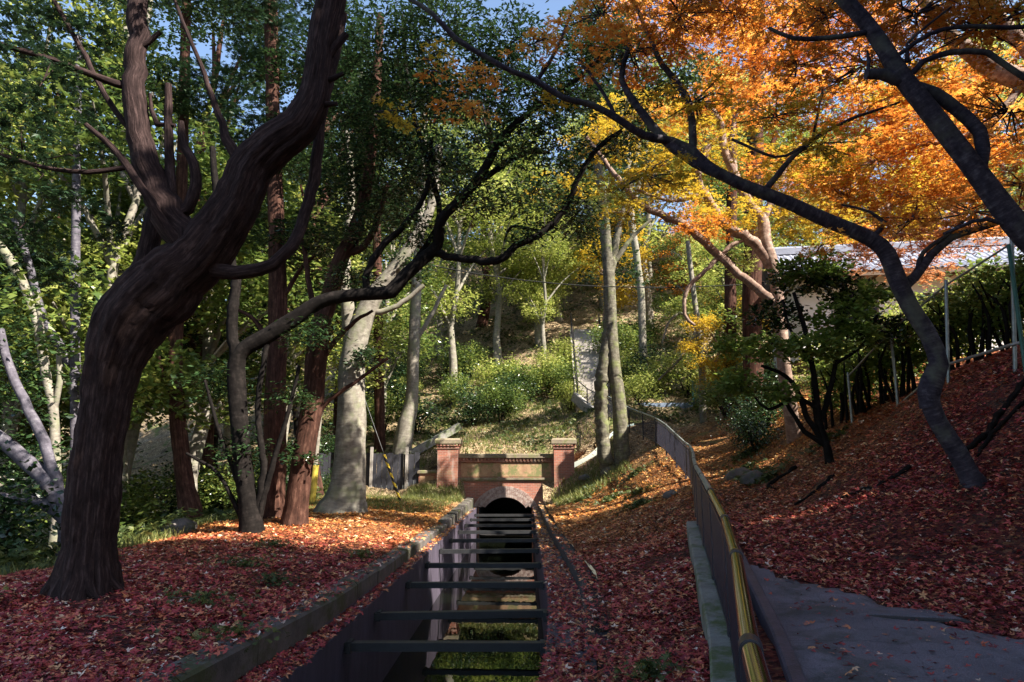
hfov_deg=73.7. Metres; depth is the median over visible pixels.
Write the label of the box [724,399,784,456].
forest shrub
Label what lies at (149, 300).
cedar tree
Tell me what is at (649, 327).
forest shrub
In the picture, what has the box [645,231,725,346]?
forest tree
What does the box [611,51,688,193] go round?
forest tree
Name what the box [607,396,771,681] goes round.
path railing
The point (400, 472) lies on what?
retaining wall
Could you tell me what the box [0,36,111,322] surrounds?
forest tree
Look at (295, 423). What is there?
forest tree
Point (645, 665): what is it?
weeds
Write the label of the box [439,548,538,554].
canal beam
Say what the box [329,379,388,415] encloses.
forest shrub
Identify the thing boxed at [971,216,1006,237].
forest tree
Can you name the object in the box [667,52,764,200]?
forest tree
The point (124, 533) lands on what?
undergrowth
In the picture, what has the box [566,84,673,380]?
woodland tree
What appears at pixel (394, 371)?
forest shrub
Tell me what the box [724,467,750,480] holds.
rock
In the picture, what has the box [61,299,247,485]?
forest tree
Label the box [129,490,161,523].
forest shrub
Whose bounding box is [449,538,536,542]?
canal beam
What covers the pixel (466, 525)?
canal beam
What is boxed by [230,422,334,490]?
forest shrub
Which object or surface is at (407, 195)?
forest tree
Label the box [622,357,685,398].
forest shrub
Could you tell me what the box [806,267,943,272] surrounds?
flat roof annex
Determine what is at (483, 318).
forest tree
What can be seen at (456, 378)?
forest shrub
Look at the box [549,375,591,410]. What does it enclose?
forest shrub
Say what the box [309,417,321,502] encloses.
guarded pole
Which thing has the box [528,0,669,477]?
twin trunk tree
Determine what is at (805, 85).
forest tree
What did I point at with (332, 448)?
forest shrub
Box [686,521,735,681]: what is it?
plinth
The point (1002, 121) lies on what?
forest tree
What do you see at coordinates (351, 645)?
canal beam
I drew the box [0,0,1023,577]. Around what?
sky
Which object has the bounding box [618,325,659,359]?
forest shrub
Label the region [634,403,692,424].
wall
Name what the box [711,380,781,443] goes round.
forest shrub
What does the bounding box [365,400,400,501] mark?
guy wire
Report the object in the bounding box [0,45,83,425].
forest tree
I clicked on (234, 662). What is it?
curb wall
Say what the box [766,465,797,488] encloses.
root
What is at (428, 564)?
canal beam
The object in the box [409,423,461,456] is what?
concrete ledge
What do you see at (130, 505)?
forest shrub
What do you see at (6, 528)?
forest shrub
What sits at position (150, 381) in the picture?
forest tree
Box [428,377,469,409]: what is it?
forest shrub
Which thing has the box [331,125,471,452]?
woodland tree
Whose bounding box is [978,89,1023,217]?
forest tree
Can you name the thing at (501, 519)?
canal beam
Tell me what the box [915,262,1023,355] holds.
forest shrub
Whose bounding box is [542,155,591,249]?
forest tree
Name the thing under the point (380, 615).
canal beam
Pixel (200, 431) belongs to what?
forest tree
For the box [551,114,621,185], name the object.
forest tree
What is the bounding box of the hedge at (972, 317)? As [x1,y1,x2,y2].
[802,252,1023,429]
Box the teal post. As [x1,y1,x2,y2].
[1006,244,1023,372]
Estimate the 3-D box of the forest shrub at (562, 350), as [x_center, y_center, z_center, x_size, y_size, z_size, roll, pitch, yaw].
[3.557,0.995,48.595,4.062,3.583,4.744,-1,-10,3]
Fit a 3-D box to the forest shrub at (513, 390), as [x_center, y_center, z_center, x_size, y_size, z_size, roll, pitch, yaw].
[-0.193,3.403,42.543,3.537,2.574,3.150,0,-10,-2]
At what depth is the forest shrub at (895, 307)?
21.16 m
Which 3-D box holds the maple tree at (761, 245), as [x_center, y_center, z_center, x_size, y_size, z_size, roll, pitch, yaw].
[6.149,-2.582,21.536,11.938,12.485,5.444,0,-10,1]
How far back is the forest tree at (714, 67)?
80.23 m
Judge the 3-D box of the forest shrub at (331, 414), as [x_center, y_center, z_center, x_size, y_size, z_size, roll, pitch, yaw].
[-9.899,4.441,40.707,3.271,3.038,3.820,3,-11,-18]
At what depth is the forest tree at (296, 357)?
34.90 m
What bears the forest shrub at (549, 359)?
on the ground at (154, 445)
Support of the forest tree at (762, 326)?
on the ground at (154, 445)
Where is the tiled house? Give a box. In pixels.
[761,236,1023,374]
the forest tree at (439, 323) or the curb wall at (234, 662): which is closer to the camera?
the curb wall at (234, 662)
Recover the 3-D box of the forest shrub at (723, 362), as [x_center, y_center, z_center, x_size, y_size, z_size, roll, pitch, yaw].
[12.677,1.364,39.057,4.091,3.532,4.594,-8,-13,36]
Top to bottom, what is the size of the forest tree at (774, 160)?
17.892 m
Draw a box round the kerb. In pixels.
[739,546,806,681]
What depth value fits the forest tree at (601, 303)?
61.34 m
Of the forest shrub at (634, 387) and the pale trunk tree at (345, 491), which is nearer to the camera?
the pale trunk tree at (345, 491)
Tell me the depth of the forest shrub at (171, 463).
27.37 m
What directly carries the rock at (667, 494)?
on the ground at (154, 445)
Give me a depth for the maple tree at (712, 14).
10.40 m
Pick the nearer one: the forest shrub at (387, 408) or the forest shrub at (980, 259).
the forest shrub at (980, 259)
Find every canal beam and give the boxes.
[344,638,545,654]
[374,609,547,621]
[405,580,544,589]
[425,561,540,568]
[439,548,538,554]
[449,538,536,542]
[458,530,535,534]
[464,523,534,527]
[470,518,533,521]
[474,514,532,516]
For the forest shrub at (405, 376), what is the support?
on the ground at (154, 445)
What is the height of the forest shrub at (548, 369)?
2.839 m
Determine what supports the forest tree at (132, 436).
on the ground at (154, 445)
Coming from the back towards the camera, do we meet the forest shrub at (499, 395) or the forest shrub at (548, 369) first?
the forest shrub at (548, 369)
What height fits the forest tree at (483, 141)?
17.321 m
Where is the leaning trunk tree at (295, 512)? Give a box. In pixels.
[236,12,428,526]
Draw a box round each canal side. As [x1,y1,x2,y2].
[240,507,477,681]
[533,507,585,681]
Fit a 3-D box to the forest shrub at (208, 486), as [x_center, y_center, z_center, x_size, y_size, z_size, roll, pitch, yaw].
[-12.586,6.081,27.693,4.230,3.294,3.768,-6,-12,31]
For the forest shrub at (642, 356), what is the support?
on the ground at (154, 445)
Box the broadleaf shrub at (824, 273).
[708,245,910,464]
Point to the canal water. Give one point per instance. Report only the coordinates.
(464, 667)
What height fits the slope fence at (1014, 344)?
4.410 m
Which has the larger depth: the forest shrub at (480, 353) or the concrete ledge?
the forest shrub at (480, 353)
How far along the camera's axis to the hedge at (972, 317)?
15.98 m
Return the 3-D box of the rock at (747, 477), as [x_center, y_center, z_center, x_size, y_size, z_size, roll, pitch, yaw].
[6.069,3.404,17.104,0.626,0.351,0.662,5,-11,-24]
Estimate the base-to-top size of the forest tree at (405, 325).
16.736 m
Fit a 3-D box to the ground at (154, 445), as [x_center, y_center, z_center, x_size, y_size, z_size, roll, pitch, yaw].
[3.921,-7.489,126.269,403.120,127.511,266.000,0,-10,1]
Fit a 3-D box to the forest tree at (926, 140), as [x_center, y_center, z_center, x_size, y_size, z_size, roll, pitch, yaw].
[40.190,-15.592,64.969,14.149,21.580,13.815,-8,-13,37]
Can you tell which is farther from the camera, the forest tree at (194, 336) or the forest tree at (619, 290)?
the forest tree at (619, 290)
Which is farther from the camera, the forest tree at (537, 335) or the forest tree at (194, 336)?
the forest tree at (537, 335)
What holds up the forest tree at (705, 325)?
on the ground at (154, 445)
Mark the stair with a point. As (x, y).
(587, 357)
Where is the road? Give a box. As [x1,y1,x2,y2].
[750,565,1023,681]
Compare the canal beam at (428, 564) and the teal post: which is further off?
the canal beam at (428, 564)
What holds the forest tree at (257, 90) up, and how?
on the ground at (154, 445)
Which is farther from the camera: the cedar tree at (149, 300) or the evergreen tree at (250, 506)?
the evergreen tree at (250, 506)
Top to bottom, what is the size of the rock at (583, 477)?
0.296 m
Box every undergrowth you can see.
[0,476,328,574]
[225,259,818,478]
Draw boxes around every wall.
[134,497,473,681]
[319,447,419,489]
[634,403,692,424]
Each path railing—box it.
[571,377,627,411]
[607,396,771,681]
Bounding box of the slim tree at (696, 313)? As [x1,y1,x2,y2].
[646,240,739,422]
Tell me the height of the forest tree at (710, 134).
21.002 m
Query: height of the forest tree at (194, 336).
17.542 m
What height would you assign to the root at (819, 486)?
0.576 m
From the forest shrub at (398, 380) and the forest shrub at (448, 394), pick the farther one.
the forest shrub at (398, 380)
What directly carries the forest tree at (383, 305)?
on the ground at (154, 445)
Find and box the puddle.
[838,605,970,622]
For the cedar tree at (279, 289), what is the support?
on the ground at (154, 445)
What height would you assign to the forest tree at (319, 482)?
24.692 m
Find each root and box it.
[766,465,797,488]
[794,474,834,504]
[836,464,911,499]
[950,378,1023,468]
[976,400,1023,456]
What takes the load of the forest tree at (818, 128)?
on the ground at (154, 445)
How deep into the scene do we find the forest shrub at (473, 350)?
49.16 m
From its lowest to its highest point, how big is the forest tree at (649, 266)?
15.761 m
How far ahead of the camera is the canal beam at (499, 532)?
22.59 m
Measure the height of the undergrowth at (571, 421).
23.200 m
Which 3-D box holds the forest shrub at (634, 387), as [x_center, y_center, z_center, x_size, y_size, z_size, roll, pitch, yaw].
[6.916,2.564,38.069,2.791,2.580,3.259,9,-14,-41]
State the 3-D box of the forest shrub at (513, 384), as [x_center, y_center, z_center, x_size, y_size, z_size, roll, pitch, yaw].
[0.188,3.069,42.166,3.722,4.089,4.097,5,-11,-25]
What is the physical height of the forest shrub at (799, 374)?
2.956 m
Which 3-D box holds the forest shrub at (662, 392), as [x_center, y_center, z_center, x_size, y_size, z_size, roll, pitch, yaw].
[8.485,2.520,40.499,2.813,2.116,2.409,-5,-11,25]
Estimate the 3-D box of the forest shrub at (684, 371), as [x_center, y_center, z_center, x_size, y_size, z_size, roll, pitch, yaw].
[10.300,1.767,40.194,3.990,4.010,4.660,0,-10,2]
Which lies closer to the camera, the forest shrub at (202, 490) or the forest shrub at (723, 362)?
the forest shrub at (202, 490)
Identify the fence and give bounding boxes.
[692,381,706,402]
[846,238,1019,422]
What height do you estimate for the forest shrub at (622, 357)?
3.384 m
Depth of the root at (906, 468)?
11.16 m
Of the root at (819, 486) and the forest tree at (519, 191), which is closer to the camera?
the root at (819, 486)
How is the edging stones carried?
on the canal side at (543, 596)
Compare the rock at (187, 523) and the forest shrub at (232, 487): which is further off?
the forest shrub at (232, 487)
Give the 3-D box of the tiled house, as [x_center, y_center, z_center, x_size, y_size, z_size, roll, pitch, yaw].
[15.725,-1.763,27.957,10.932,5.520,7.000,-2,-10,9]
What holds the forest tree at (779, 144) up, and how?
on the ground at (154, 445)
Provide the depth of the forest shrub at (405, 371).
48.90 m
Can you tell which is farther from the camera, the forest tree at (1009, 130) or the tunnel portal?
the forest tree at (1009, 130)
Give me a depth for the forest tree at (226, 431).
43.74 m
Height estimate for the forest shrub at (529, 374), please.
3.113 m
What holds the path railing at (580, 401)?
on the ground at (154, 445)
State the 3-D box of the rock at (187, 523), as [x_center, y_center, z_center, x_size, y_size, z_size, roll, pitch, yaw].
[-8.408,4.665,17.117,0.856,0.459,0.852,-6,-12,32]
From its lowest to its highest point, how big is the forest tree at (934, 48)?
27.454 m
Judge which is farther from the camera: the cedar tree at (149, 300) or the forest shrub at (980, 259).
the forest shrub at (980, 259)
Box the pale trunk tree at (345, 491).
[293,44,484,513]
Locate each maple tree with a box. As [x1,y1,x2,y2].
[372,0,1023,487]
[519,67,897,443]
[599,0,1023,287]
[750,0,1023,253]
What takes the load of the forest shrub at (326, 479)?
on the ground at (154, 445)
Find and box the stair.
[570,328,607,411]
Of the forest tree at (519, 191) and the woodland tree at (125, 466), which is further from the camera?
the forest tree at (519, 191)
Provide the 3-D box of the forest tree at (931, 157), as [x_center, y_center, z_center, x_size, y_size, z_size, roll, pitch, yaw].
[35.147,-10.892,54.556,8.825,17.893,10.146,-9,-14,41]
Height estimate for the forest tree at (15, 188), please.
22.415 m
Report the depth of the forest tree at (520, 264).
53.70 m
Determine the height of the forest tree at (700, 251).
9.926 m
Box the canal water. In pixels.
[382,537,543,681]
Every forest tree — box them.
[0,0,224,513]
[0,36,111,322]
[0,42,287,433]
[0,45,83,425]
[0,58,95,330]
[0,84,323,511]
[0,153,222,415]
[0,193,157,545]
[21,130,375,511]
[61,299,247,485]
[84,0,307,479]
[152,244,328,468]
[216,144,304,452]
[223,4,420,495]
[241,161,407,476]
[258,183,373,437]
[289,95,415,444]
[330,204,451,411]
[358,222,428,394]
[381,137,429,303]
[383,145,525,380]
[390,187,508,354]
[404,107,505,274]
[425,120,580,363]
[444,55,533,326]
[457,120,557,268]
[477,134,570,301]
[493,183,600,346]
[498,202,601,360]
[515,167,594,321]
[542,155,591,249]
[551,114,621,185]
[562,158,660,308]
[567,221,656,328]
[571,46,658,202]
[579,84,716,328]
[605,153,691,288]
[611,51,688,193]
[640,86,784,307]
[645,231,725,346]
[651,198,736,341]
[653,112,745,243]
[666,236,742,340]
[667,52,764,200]
[673,83,844,246]
[673,307,742,417]
[678,195,793,304]
[681,53,748,145]
[708,216,808,342]
[736,295,776,385]
[740,126,793,219]
[763,0,859,245]
[772,124,899,246]
[792,204,887,245]
[799,66,958,227]
[817,219,894,244]
[831,126,950,241]
[856,78,1021,228]
[863,15,1022,213]
[893,100,1013,238]
[915,18,1023,209]
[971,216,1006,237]
[975,166,1023,216]
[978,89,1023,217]
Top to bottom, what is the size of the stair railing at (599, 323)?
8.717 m
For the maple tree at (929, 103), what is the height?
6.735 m
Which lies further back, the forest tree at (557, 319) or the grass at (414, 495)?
the forest tree at (557, 319)
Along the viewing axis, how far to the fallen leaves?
9.04 m
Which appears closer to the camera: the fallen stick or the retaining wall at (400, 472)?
the fallen stick
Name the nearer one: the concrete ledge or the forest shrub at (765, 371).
the forest shrub at (765, 371)
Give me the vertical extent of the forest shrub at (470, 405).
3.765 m
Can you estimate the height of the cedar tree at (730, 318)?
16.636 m
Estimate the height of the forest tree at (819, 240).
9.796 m
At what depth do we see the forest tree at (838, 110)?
62.01 m
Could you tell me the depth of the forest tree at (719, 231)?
47.05 m
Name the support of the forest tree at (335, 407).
on the ground at (154, 445)
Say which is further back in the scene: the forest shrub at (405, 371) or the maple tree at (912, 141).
the forest shrub at (405, 371)
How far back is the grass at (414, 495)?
31.51 m
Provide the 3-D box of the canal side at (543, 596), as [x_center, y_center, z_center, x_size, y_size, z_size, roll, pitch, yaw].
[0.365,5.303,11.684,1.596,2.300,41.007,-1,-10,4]
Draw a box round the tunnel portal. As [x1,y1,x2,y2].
[417,438,576,536]
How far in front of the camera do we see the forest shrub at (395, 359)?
51.61 m
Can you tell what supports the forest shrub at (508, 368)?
on the ground at (154, 445)
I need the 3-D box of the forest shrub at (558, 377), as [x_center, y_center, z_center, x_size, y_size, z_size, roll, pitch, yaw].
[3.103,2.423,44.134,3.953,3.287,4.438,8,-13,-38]
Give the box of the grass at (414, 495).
[0,391,645,574]
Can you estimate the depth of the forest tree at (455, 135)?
68.93 m
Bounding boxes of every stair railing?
[570,313,577,392]
[598,313,610,398]
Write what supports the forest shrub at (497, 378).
on the ground at (154, 445)
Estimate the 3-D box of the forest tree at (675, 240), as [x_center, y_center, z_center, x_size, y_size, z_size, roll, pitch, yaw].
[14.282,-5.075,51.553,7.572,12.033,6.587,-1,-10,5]
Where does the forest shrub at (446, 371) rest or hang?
on the ground at (154, 445)
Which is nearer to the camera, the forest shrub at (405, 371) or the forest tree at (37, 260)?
the forest tree at (37, 260)
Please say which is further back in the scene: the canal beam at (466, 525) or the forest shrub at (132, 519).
the canal beam at (466, 525)
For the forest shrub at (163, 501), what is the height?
3.490 m
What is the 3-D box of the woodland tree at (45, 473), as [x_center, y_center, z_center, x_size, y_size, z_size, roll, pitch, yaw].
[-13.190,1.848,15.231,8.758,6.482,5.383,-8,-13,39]
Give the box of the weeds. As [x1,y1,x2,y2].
[0,412,868,681]
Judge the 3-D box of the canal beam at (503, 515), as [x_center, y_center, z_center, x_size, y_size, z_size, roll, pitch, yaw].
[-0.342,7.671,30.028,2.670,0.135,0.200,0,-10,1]
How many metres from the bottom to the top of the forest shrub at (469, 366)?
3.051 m
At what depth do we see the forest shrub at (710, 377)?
36.78 m
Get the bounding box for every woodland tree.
[0,0,216,452]
[0,87,80,557]
[0,280,81,556]
[78,0,240,518]
[91,0,263,517]
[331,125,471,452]
[356,61,481,466]
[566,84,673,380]
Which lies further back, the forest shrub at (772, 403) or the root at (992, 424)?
the forest shrub at (772, 403)
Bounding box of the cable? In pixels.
[427,264,768,287]
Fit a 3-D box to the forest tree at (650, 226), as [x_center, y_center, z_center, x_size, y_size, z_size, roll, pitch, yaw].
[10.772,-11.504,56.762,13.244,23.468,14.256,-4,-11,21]
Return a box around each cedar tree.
[0,0,348,602]
[153,0,315,518]
[681,1,802,422]
[698,107,745,414]
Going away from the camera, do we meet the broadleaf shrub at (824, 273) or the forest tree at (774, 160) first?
the broadleaf shrub at (824, 273)
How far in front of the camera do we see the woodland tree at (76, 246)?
19.54 m
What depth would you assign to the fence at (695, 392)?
38.46 m
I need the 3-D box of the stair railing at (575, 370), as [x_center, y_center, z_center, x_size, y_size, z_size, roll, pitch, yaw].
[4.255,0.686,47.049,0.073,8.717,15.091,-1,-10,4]
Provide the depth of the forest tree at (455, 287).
48.26 m
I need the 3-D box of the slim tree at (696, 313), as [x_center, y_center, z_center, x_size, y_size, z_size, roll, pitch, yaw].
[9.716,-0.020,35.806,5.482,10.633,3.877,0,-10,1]
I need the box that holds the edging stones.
[538,502,615,681]
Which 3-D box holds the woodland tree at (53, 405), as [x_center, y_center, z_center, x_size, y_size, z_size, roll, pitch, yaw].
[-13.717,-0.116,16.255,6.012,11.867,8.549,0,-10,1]
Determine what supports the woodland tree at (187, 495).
on the ground at (154, 445)
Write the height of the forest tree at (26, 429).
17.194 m
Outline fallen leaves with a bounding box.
[0,345,1023,681]
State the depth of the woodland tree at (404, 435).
35.21 m
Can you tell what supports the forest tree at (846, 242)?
on the ground at (154, 445)
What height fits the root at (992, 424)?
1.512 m
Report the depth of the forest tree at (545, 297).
51.49 m
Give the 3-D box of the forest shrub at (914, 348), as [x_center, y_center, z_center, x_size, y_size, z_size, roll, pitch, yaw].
[11.809,-0.062,19.666,3.198,2.400,2.738,-3,-11,16]
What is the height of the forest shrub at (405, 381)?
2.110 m
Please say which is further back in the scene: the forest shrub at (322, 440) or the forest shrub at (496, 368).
the forest shrub at (496, 368)
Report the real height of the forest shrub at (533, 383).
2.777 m
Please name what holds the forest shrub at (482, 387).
on the ground at (154, 445)
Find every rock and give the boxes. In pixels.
[160,517,197,535]
[578,474,589,479]
[662,489,677,497]
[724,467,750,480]
[738,470,761,483]
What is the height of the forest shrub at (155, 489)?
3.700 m
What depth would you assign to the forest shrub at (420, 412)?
37.82 m
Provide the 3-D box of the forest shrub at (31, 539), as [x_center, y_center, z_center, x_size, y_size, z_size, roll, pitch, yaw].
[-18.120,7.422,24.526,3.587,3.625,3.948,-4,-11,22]
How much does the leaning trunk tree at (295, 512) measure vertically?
14.917 m
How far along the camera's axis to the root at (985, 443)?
10.62 m
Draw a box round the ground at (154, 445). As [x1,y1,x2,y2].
[0,229,1023,681]
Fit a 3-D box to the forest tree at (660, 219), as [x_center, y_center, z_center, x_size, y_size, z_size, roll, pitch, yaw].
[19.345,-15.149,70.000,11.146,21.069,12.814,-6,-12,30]
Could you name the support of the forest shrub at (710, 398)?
on the ground at (154, 445)
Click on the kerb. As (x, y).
(771, 624)
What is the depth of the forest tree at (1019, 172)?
39.53 m
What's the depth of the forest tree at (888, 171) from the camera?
50.18 m
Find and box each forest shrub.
[0,413,72,562]
[2,518,48,565]
[11,456,175,550]
[117,500,156,539]
[129,461,174,524]
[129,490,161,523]
[145,455,231,516]
[149,457,235,513]
[154,451,232,517]
[162,460,235,516]
[207,459,258,507]
[226,425,319,501]
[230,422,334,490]
[319,426,366,462]
[321,403,368,429]
[321,462,331,488]
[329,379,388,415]
[335,386,423,435]
[365,356,406,391]
[384,370,459,433]
[386,345,423,378]
[388,372,426,396]
[390,358,435,390]
[391,377,425,394]
[396,364,424,379]
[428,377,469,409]
[429,334,493,378]
[430,344,476,386]
[431,368,481,406]
[446,349,477,379]
[446,373,507,427]
[461,375,508,409]
[462,342,489,365]
[467,347,528,392]
[470,379,535,421]
[474,355,522,379]
[481,366,525,391]
[481,376,535,410]
[484,360,543,414]
[501,360,549,395]
[508,365,552,399]
[521,338,577,395]
[531,354,563,382]
[534,330,582,374]
[534,356,593,398]
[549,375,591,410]
[574,314,638,359]
[594,338,644,382]
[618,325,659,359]
[621,338,669,381]
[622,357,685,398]
[623,368,666,404]
[627,313,673,343]
[638,369,676,395]
[657,343,712,398]
[685,361,741,409]
[685,370,741,420]
[705,353,742,379]
[711,350,801,404]
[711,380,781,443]
[720,359,797,425]
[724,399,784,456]
[772,327,898,403]
[871,290,985,364]
[881,295,985,370]
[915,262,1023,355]
[920,246,1023,342]
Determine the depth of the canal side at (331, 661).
10.72 m
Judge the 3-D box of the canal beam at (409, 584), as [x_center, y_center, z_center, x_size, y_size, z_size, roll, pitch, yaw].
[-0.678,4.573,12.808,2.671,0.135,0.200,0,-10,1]
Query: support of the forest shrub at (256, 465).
on the ground at (154, 445)
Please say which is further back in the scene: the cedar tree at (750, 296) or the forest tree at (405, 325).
the forest tree at (405, 325)
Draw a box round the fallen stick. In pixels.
[96,614,118,617]
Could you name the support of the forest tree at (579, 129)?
on the ground at (154, 445)
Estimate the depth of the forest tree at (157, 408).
33.54 m
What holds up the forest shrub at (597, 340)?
on the ground at (154, 445)
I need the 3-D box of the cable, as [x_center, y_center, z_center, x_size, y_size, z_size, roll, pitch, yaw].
[7.639,-3.077,28.552,23.051,2.277,0.456,3,-11,-16]
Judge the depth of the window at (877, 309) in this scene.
25.46 m
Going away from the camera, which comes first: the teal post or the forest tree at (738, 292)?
the teal post
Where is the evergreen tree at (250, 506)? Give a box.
[170,0,731,532]

